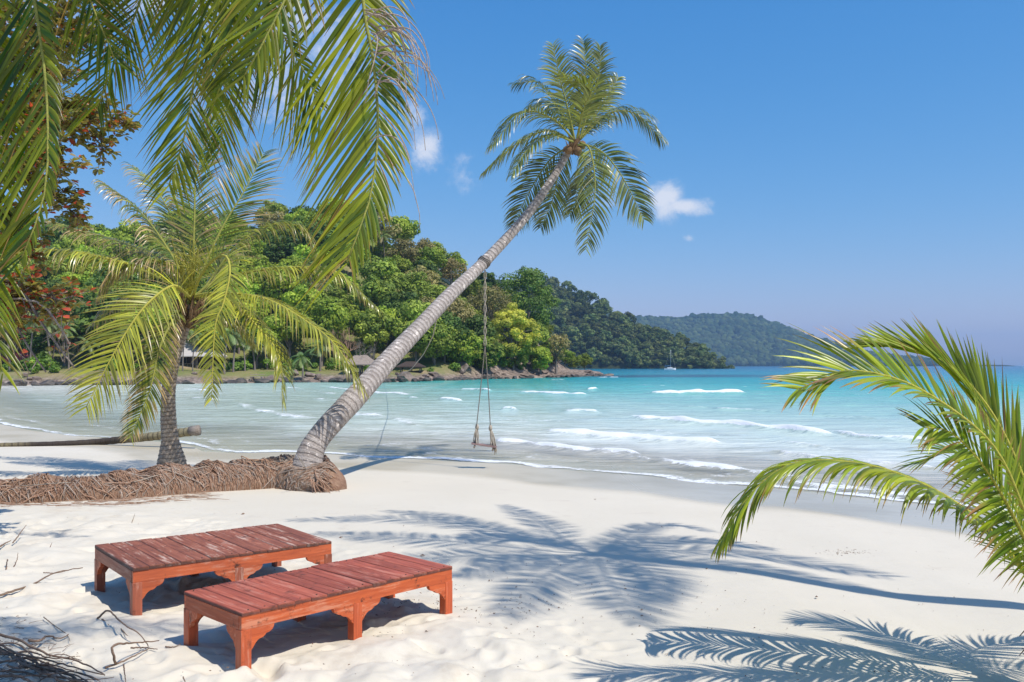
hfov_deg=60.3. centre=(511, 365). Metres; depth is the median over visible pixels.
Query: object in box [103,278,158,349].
broadleaf tree
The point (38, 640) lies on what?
stick
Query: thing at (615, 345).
distant tree
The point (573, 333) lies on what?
distant tree
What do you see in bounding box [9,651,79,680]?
stick
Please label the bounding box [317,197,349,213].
broadleaf tree
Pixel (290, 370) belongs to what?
shore palm
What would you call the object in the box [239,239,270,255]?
broadleaf tree
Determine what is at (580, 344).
distant tree
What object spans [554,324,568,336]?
distant tree
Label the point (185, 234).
broadleaf tree
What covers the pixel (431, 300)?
broadleaf tree
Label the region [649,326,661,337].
distant tree
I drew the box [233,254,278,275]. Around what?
broadleaf tree
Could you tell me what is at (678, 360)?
distant tree
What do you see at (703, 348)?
distant tree
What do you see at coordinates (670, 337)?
distant tree
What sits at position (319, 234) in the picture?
broadleaf tree
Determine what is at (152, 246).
broadleaf tree
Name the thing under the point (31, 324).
shore palm
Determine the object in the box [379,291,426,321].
broadleaf tree
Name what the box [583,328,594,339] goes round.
distant tree
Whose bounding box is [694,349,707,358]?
distant tree
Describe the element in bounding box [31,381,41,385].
shore rock
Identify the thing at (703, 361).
distant tree
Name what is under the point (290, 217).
broadleaf tree
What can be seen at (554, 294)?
distant tree
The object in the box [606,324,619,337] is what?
distant tree
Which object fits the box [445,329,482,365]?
broadleaf tree
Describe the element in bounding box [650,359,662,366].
distant tree
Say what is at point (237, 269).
broadleaf tree
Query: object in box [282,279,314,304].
broadleaf tree
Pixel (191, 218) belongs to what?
broadleaf tree
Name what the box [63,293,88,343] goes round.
broadleaf tree
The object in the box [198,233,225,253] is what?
broadleaf tree
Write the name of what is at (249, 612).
sun lounger
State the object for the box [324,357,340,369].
shrub
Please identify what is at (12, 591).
stick
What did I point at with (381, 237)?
shore palm
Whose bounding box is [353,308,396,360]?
broadleaf tree
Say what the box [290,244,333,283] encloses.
broadleaf tree
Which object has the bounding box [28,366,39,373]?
shrub
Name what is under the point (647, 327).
distant tree
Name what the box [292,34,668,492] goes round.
coconut palm
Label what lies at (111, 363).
shrub
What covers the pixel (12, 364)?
shrub
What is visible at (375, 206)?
broadleaf tree
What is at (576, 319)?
distant tree
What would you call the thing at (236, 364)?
shrub
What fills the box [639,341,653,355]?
distant tree
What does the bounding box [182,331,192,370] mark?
shore palm
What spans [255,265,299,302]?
broadleaf tree
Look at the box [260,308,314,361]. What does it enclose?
broadleaf tree
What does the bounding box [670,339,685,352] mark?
distant tree
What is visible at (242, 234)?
broadleaf tree
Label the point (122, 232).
broadleaf tree
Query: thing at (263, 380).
shore rock
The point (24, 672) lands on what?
stick
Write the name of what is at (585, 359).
broadleaf tree
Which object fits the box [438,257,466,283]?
broadleaf tree
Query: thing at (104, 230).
broadleaf tree
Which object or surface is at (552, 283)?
distant tree
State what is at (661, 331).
distant tree
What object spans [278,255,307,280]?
broadleaf tree
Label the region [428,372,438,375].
shore rock
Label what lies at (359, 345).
bare tree
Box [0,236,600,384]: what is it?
hills
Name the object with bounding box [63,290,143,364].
broadleaf tree
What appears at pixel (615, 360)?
distant tree
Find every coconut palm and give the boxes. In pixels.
[0,0,444,394]
[2,104,382,464]
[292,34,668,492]
[711,311,1023,655]
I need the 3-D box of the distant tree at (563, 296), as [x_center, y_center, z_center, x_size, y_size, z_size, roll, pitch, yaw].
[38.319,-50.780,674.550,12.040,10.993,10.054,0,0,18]
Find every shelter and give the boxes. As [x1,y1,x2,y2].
[343,355,373,377]
[396,361,425,372]
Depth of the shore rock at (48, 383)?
103.95 m
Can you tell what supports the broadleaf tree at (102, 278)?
on the hills at (441, 368)
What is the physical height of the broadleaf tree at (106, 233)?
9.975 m
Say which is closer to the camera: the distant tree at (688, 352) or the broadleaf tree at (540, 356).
the broadleaf tree at (540, 356)
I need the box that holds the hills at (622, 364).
[441,276,727,368]
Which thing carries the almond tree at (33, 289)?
on the ground
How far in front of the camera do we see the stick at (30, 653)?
5.69 m
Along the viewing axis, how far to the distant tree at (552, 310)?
651.51 m
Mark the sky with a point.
(838, 164)
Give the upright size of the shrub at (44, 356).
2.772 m
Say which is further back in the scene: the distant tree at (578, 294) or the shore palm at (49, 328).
the distant tree at (578, 294)
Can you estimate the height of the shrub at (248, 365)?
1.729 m
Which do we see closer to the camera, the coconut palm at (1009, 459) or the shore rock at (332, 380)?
the coconut palm at (1009, 459)
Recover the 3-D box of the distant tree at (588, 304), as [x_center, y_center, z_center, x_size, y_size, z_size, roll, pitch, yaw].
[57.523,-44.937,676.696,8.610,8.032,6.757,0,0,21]
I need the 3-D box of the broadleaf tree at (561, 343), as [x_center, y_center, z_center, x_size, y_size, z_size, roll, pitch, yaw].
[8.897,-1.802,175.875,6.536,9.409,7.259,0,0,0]
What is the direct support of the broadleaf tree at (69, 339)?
on the hills at (441, 368)
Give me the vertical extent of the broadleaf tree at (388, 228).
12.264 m
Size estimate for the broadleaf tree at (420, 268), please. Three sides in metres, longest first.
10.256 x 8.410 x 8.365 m
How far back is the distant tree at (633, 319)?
679.86 m
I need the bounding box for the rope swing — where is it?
[471,256,496,453]
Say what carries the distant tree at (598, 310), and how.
on the hills at (622, 364)
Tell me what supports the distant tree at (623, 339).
on the hills at (622, 364)
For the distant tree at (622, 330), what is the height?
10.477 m
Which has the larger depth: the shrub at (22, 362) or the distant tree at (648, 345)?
the distant tree at (648, 345)
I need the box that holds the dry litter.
[0,615,79,681]
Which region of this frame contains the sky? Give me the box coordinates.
[1,0,1023,365]
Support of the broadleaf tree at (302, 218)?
on the hills at (441, 368)
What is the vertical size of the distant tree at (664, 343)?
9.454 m
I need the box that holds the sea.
[0,366,1023,510]
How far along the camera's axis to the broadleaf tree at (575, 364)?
190.51 m
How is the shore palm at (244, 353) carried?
on the hills at (441, 368)
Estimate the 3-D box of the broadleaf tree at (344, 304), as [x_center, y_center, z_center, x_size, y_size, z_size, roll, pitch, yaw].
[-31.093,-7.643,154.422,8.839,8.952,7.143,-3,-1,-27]
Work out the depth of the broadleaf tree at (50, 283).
147.88 m
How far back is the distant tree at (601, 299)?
692.22 m
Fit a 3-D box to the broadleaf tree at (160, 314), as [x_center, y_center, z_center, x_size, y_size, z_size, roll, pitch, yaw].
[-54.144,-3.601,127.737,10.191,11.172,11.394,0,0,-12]
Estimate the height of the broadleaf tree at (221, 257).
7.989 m
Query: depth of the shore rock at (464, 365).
148.27 m
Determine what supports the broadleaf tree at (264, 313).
on the hills at (441, 368)
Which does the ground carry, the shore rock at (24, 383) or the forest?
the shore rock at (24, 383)
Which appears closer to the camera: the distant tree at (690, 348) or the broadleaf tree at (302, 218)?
the broadleaf tree at (302, 218)
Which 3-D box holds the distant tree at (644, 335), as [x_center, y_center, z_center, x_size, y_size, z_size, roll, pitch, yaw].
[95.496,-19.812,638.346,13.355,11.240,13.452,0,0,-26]
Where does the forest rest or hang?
on the hills at (904, 365)
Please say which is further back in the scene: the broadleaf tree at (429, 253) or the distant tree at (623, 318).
the distant tree at (623, 318)
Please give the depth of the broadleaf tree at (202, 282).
152.29 m
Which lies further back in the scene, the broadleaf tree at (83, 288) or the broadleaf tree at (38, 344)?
the broadleaf tree at (83, 288)
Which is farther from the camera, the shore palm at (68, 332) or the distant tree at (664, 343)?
the distant tree at (664, 343)
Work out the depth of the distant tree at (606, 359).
605.15 m
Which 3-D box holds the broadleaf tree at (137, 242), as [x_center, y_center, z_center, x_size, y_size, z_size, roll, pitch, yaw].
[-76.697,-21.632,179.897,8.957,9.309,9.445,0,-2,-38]
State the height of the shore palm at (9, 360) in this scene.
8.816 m
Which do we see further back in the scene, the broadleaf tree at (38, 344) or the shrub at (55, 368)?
the broadleaf tree at (38, 344)
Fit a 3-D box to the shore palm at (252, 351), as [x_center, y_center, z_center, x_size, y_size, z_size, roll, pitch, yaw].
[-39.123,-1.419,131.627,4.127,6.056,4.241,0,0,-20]
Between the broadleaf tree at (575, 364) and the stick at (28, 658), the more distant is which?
the broadleaf tree at (575, 364)
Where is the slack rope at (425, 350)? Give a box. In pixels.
[385,320,436,379]
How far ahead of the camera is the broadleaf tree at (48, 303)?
138.54 m
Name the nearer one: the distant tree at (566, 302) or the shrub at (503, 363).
the shrub at (503, 363)
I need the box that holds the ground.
[0,404,1023,681]
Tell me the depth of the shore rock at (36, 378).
107.80 m
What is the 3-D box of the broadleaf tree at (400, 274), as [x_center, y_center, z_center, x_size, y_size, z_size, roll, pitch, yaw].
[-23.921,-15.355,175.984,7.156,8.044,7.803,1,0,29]
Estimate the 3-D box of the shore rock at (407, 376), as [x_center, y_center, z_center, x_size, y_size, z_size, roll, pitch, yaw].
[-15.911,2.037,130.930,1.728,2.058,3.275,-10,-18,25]
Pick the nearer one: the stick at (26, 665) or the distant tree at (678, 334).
the stick at (26, 665)
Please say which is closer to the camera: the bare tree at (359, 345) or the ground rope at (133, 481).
the ground rope at (133, 481)
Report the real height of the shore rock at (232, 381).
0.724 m
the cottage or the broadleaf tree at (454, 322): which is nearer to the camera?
the cottage
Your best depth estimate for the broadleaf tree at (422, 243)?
198.27 m
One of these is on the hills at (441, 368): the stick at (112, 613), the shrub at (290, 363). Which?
the shrub at (290, 363)
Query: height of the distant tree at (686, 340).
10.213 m
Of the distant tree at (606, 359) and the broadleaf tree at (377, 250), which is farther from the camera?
the distant tree at (606, 359)
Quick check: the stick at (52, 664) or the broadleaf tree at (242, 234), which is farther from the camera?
the broadleaf tree at (242, 234)
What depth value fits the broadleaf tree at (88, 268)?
161.90 m
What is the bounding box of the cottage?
[3,351,33,362]
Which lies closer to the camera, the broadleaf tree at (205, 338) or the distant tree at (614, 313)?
the broadleaf tree at (205, 338)
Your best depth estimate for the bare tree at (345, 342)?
138.16 m
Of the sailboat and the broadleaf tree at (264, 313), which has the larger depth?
the sailboat
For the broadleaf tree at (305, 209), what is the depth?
203.36 m
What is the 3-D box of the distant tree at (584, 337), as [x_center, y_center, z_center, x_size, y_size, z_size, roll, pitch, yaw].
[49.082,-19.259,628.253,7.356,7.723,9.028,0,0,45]
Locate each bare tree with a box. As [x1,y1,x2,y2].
[331,328,362,359]
[352,339,375,372]
[476,306,499,321]
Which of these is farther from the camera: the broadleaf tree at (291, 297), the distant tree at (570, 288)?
the distant tree at (570, 288)
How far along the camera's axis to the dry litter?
5.88 m
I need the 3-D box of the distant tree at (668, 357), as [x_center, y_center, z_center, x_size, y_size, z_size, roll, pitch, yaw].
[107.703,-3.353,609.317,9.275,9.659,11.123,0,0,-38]
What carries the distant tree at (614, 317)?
on the hills at (622, 364)
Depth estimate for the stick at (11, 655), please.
5.51 m
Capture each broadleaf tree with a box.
[0,264,18,277]
[0,303,29,361]
[9,258,41,276]
[14,276,45,284]
[15,325,61,354]
[19,284,67,338]
[26,255,73,280]
[28,243,61,261]
[36,296,90,365]
[39,216,79,244]
[44,276,81,296]
[51,241,69,248]
[52,270,98,288]
[54,233,90,243]
[60,234,99,249]
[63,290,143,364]
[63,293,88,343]
[63,317,84,350]
[65,244,109,266]
[67,283,97,300]
[73,261,102,278]
[80,222,107,232]
[83,266,149,295]
[89,230,112,238]
[95,263,119,274]
[96,237,142,265]
[100,228,117,234]
[102,304,173,361]
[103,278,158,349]
[111,219,153,244]
[118,236,151,256]
[139,259,176,289]
[142,242,177,257]
[144,284,161,289]
[147,221,172,246]
[147,243,175,263]
[151,233,182,242]
[156,282,209,312]
[164,208,212,226]
[166,220,204,244]
[186,268,217,291]
[189,320,228,349]
[196,276,232,309]
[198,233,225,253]
[206,221,238,244]
[206,250,233,264]
[210,264,246,279]
[213,294,258,353]
[215,210,243,219]
[224,215,247,232]
[227,230,256,248]
[227,276,264,298]
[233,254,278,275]
[234,324,280,367]
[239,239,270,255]
[245,265,286,295]
[246,226,256,232]
[246,297,271,322]
[253,200,288,229]
[254,226,270,240]
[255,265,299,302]
[256,211,287,228]
[259,227,302,252]
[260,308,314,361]
[263,235,303,263]
[267,302,312,348]
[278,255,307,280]
[281,284,320,317]
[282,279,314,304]
[283,208,308,225]
[288,216,315,238]
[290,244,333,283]
[291,205,318,214]
[292,211,326,244]
[294,296,351,366]
[301,222,344,252]
[314,297,357,314]
[315,322,347,346]
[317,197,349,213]
[318,213,342,229]
[319,286,351,302]
[328,273,360,294]
[332,219,359,242]
[337,242,371,276]
[346,308,376,348]
[349,273,400,311]
[351,196,383,215]
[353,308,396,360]
[355,255,401,292]
[366,212,401,257]
[370,239,399,257]
[375,305,403,347]
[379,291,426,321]
[381,268,404,284]
[383,238,422,272]
[386,255,412,271]
[388,215,420,240]
[392,298,444,361]
[397,271,430,298]
[402,265,440,290]
[404,260,441,283]
[411,237,441,257]
[413,246,447,268]
[413,322,460,364]
[420,296,434,303]
[421,284,446,300]
[432,241,446,257]
[437,251,467,281]
[437,310,471,362]
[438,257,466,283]
[444,297,479,321]
[445,295,474,315]
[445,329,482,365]
[450,275,480,298]
[458,314,496,337]
[466,294,492,312]
[468,272,498,293]
[468,285,513,328]
[472,309,488,329]
[472,335,503,372]
[481,284,504,312]
[488,302,542,369]
[489,265,561,333]
[494,289,525,309]
[501,330,519,358]
[520,320,550,348]
[528,346,552,374]
[539,318,554,341]
[541,333,571,373]
[557,349,575,366]
[564,356,580,369]
[577,353,592,369]
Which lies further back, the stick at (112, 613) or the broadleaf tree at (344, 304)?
the broadleaf tree at (344, 304)
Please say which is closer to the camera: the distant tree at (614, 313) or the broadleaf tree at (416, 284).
the broadleaf tree at (416, 284)
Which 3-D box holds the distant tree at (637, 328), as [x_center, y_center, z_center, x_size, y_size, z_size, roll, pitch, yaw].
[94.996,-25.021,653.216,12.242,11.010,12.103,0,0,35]
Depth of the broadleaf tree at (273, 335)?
134.65 m
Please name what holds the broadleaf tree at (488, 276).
on the hills at (441, 368)
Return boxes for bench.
[250,374,265,380]
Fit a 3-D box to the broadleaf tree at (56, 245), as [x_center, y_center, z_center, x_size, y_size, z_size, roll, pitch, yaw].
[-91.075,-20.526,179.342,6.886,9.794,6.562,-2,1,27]
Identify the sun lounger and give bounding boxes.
[94,524,331,615]
[184,551,451,668]
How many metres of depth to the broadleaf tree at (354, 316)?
149.15 m
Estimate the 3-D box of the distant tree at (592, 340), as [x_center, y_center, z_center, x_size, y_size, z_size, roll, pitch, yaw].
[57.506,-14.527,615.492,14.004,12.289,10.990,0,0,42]
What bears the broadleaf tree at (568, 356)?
on the hills at (441, 368)
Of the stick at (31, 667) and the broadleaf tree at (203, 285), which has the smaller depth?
the stick at (31, 667)
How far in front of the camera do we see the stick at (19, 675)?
5.24 m
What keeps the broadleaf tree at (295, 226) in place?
on the hills at (441, 368)
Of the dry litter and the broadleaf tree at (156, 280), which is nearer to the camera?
the dry litter
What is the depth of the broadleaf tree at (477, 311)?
168.17 m
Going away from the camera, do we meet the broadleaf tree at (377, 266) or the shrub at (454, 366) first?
the shrub at (454, 366)
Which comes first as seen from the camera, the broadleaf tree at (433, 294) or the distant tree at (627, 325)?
the broadleaf tree at (433, 294)
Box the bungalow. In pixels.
[180,340,226,369]
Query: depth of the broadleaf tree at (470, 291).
184.97 m
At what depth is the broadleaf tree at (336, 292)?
158.65 m
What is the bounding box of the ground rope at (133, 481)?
[20,456,305,485]
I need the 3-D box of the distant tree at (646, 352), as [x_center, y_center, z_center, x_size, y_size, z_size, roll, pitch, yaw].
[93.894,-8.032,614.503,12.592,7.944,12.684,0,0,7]
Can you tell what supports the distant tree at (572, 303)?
on the hills at (622, 364)
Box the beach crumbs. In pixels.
[6,499,1023,679]
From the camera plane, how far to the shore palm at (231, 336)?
121.05 m
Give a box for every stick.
[0,567,82,595]
[0,633,104,675]
[0,642,81,660]
[0,644,102,674]
[0,647,88,681]
[0,649,48,665]
[0,651,74,658]
[0,653,100,681]
[0,659,96,678]
[0,668,57,678]
[0,670,85,681]
[0,674,33,681]
[7,662,57,669]
[8,657,78,679]
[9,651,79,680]
[16,654,81,681]
[18,665,76,681]
[27,634,68,642]
[37,669,113,679]
[43,617,69,640]
[96,610,148,646]
[105,648,148,668]
[111,640,158,664]
[130,647,155,648]
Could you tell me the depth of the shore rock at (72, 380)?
105.92 m
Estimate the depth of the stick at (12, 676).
5.26 m
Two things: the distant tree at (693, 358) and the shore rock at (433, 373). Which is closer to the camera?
the shore rock at (433, 373)
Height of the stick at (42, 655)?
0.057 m
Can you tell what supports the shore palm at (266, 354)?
on the hills at (441, 368)
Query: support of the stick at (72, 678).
on the ground
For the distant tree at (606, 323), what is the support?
on the hills at (622, 364)
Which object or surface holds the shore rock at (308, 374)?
on the hills at (441, 368)
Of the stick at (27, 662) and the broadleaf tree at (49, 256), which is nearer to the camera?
the stick at (27, 662)
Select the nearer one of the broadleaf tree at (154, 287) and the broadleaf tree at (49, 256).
the broadleaf tree at (154, 287)
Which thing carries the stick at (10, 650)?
on the ground
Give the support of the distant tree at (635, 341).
on the hills at (622, 364)
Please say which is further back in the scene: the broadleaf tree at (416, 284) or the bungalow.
the broadleaf tree at (416, 284)
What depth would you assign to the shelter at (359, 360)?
127.86 m
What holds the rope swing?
hanging from the coconut palm at (350, 402)
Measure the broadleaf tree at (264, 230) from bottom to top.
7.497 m
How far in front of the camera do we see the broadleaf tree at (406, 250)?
186.52 m
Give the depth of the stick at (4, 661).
5.30 m
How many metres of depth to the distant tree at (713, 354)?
622.06 m
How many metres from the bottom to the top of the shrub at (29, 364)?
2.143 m
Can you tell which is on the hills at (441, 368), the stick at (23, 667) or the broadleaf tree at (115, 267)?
the broadleaf tree at (115, 267)
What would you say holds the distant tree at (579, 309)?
on the hills at (622, 364)
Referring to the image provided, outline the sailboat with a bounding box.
[664,350,675,369]
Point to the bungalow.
(188, 351)
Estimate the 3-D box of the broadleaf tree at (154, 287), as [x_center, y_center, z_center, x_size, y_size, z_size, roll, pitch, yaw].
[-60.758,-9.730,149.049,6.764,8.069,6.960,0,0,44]
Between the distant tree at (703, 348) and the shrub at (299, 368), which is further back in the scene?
the distant tree at (703, 348)
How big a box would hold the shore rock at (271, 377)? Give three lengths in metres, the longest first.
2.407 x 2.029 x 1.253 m
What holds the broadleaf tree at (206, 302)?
on the hills at (441, 368)
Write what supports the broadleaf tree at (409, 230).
on the hills at (441, 368)
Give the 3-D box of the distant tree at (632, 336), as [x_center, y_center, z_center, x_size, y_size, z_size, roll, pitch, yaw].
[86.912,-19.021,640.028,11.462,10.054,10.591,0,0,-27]
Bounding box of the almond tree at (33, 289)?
[0,0,143,373]
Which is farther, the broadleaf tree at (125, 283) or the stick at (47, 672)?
the broadleaf tree at (125, 283)
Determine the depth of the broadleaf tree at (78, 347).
135.81 m
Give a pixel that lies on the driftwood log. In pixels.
(187, 431)
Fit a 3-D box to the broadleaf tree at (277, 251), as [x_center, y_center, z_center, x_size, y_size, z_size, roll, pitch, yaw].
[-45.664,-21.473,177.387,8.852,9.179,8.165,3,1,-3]
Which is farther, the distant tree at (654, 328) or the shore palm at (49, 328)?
the distant tree at (654, 328)
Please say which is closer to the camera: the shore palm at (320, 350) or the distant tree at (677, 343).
the shore palm at (320, 350)
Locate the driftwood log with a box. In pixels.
[0,425,200,446]
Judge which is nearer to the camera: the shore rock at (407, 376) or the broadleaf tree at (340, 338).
the shore rock at (407, 376)
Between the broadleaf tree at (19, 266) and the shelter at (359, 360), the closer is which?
the shelter at (359, 360)
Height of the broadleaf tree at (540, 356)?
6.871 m
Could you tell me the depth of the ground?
8.45 m
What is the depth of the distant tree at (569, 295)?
680.29 m
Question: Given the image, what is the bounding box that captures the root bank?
[0,454,346,506]
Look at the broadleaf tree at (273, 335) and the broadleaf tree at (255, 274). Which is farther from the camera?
the broadleaf tree at (255, 274)
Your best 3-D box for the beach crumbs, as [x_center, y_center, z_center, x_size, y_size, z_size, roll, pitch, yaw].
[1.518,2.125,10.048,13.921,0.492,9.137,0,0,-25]
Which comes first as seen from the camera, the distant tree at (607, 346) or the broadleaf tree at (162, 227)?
the broadleaf tree at (162, 227)
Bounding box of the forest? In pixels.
[606,311,936,365]
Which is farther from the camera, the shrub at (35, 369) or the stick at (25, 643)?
the shrub at (35, 369)
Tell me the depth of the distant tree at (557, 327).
629.32 m
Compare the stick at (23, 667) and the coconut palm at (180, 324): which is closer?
the stick at (23, 667)
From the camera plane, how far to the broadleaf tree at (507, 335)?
167.92 m
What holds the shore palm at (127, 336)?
on the hills at (441, 368)
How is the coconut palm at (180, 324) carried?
on the ground
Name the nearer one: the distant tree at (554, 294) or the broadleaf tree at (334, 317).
the broadleaf tree at (334, 317)
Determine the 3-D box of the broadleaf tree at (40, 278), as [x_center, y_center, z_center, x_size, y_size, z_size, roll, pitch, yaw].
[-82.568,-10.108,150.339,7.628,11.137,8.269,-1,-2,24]
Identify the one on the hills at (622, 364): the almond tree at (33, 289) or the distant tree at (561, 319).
the distant tree at (561, 319)
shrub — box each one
[2,362,18,370]
[17,358,27,367]
[23,356,43,370]
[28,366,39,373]
[33,350,55,369]
[49,364,60,372]
[104,359,117,370]
[125,363,142,370]
[220,362,232,370]
[234,361,241,370]
[238,360,252,369]
[245,352,259,361]
[261,354,274,368]
[282,358,294,369]
[295,357,309,370]
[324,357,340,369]
[352,348,369,356]
[448,362,460,370]
[497,357,507,366]
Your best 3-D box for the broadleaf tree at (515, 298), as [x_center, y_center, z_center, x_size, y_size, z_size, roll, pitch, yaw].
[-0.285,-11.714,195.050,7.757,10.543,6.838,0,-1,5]
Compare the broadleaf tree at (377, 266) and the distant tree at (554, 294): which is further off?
the distant tree at (554, 294)
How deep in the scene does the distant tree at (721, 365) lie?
602.86 m
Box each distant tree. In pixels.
[542,279,559,289]
[543,305,557,313]
[546,276,560,284]
[546,288,557,300]
[550,324,560,333]
[551,314,566,327]
[553,305,568,322]
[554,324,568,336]
[557,292,567,302]
[559,298,571,311]
[561,280,571,290]
[562,299,574,306]
[564,291,574,299]
[565,317,573,325]
[566,285,577,295]
[566,326,581,343]
[569,316,578,321]
[570,340,586,353]
[571,304,586,315]
[573,290,587,304]
[577,323,589,333]
[577,333,587,341]
[581,290,598,302]
[582,302,591,309]
[582,309,595,314]
[583,313,599,322]
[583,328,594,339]
[586,336,602,351]
[586,347,601,360]
[588,322,599,330]
[591,303,597,310]
[592,308,605,319]
[594,298,608,303]
[595,328,606,335]
[596,301,612,313]
[596,342,612,353]
[599,321,609,326]
[599,330,612,342]
[599,354,612,364]
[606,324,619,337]
[607,311,621,319]
[608,341,621,354]
[609,314,619,322]
[611,357,620,363]
[613,335,631,346]
[615,344,629,357]
[617,314,630,327]
[618,326,629,337]
[621,322,632,327]
[622,311,636,323]
[624,348,640,365]
[627,332,638,339]
[627,343,636,350]
[630,338,640,349]
[632,355,651,368]
[633,324,648,335]
[635,331,651,342]
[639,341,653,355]
[639,348,655,357]
[641,324,652,332]
[644,335,660,350]
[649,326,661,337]
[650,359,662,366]
[651,334,665,340]
[655,349,668,356]
[657,328,670,335]
[658,339,670,347]
[660,354,675,366]
[662,334,673,340]
[666,346,677,355]
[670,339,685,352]
[672,350,685,365]
[674,332,688,338]
[680,336,690,348]
[681,355,700,368]
[683,350,697,357]
[685,346,695,351]
[686,342,700,350]
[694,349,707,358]
[697,344,710,353]
[699,357,706,365]
[704,359,716,368]
[709,352,717,358]
[716,362,725,368]
[717,356,725,362]
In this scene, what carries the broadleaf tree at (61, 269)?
on the hills at (441, 368)
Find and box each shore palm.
[0,313,12,371]
[23,311,44,367]
[30,315,58,367]
[51,321,77,370]
[72,337,100,367]
[115,322,138,366]
[130,334,153,369]
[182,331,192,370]
[188,330,201,370]
[216,328,243,373]
[228,332,248,371]
[238,330,248,370]
[242,337,263,369]
[255,336,269,369]
[284,364,297,376]
[290,349,315,380]
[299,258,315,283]
[306,336,335,370]
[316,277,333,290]
[375,230,391,257]
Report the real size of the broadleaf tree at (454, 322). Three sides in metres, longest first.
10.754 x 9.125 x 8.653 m
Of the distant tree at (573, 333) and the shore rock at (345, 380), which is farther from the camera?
the distant tree at (573, 333)
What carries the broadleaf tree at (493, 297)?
on the hills at (441, 368)
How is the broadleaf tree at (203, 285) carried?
on the hills at (441, 368)
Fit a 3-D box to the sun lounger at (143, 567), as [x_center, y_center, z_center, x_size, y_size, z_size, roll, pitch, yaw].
[-2.577,1.768,7.639,1.671,0.464,1.117,0,0,-39]
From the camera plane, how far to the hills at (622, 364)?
612.10 m
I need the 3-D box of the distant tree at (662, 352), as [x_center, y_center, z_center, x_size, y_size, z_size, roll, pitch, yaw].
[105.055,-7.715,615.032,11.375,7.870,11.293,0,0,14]
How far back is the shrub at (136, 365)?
124.72 m
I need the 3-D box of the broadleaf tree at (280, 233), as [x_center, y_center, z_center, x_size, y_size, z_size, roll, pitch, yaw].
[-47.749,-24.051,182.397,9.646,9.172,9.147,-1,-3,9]
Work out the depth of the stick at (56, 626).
6.34 m
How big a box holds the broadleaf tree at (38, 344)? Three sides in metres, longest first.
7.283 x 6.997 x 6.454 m
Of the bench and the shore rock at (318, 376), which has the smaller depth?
the bench
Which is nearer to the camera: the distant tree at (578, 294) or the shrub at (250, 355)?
the shrub at (250, 355)
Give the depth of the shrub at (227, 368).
124.55 m
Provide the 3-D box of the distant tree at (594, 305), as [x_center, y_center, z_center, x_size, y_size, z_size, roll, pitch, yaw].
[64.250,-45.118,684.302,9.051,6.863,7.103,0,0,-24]
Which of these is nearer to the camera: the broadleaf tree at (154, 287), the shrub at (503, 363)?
the broadleaf tree at (154, 287)
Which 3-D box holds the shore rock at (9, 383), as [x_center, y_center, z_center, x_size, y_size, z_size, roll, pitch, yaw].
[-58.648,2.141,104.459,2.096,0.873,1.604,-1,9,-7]
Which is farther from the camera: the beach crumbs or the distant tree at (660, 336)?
the distant tree at (660, 336)
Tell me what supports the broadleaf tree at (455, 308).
on the hills at (441, 368)
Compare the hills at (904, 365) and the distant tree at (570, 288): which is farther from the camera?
the hills at (904, 365)
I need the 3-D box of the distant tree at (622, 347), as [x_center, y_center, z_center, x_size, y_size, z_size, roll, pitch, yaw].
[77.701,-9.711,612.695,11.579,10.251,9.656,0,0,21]
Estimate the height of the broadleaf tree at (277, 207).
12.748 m
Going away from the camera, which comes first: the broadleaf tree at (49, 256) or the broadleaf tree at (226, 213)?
the broadleaf tree at (49, 256)
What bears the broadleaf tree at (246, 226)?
on the hills at (441, 368)
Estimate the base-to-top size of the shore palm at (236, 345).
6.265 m
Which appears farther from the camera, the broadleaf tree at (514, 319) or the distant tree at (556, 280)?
the distant tree at (556, 280)
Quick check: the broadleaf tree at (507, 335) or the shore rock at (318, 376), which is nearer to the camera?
the shore rock at (318, 376)
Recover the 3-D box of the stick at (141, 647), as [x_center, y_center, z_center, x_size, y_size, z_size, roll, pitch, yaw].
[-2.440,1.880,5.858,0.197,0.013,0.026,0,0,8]
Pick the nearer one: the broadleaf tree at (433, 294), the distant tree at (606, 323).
the broadleaf tree at (433, 294)
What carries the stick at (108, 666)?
on the ground
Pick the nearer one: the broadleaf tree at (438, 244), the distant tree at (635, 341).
the broadleaf tree at (438, 244)
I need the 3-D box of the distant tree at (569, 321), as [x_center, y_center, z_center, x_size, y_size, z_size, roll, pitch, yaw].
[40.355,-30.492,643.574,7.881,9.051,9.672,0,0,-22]
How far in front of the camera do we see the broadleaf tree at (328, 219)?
187.78 m
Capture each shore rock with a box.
[7,380,22,385]
[20,381,27,385]
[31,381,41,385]
[32,376,41,380]
[39,380,54,385]
[66,379,81,384]
[124,380,138,384]
[227,380,237,382]
[236,378,247,382]
[254,378,270,382]
[266,375,279,382]
[305,372,315,376]
[315,374,321,379]
[328,378,336,382]
[337,374,351,378]
[343,378,352,382]
[397,371,413,381]
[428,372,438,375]
[433,376,443,380]
[458,361,468,372]
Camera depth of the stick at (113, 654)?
5.54 m
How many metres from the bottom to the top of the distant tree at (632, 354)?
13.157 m
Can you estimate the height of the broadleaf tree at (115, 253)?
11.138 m
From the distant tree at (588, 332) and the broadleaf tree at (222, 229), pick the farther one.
the distant tree at (588, 332)
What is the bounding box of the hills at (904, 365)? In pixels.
[716,332,1012,365]
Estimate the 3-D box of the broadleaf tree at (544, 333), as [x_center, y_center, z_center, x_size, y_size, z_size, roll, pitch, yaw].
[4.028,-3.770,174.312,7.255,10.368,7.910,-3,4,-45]
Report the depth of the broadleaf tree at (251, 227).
206.82 m

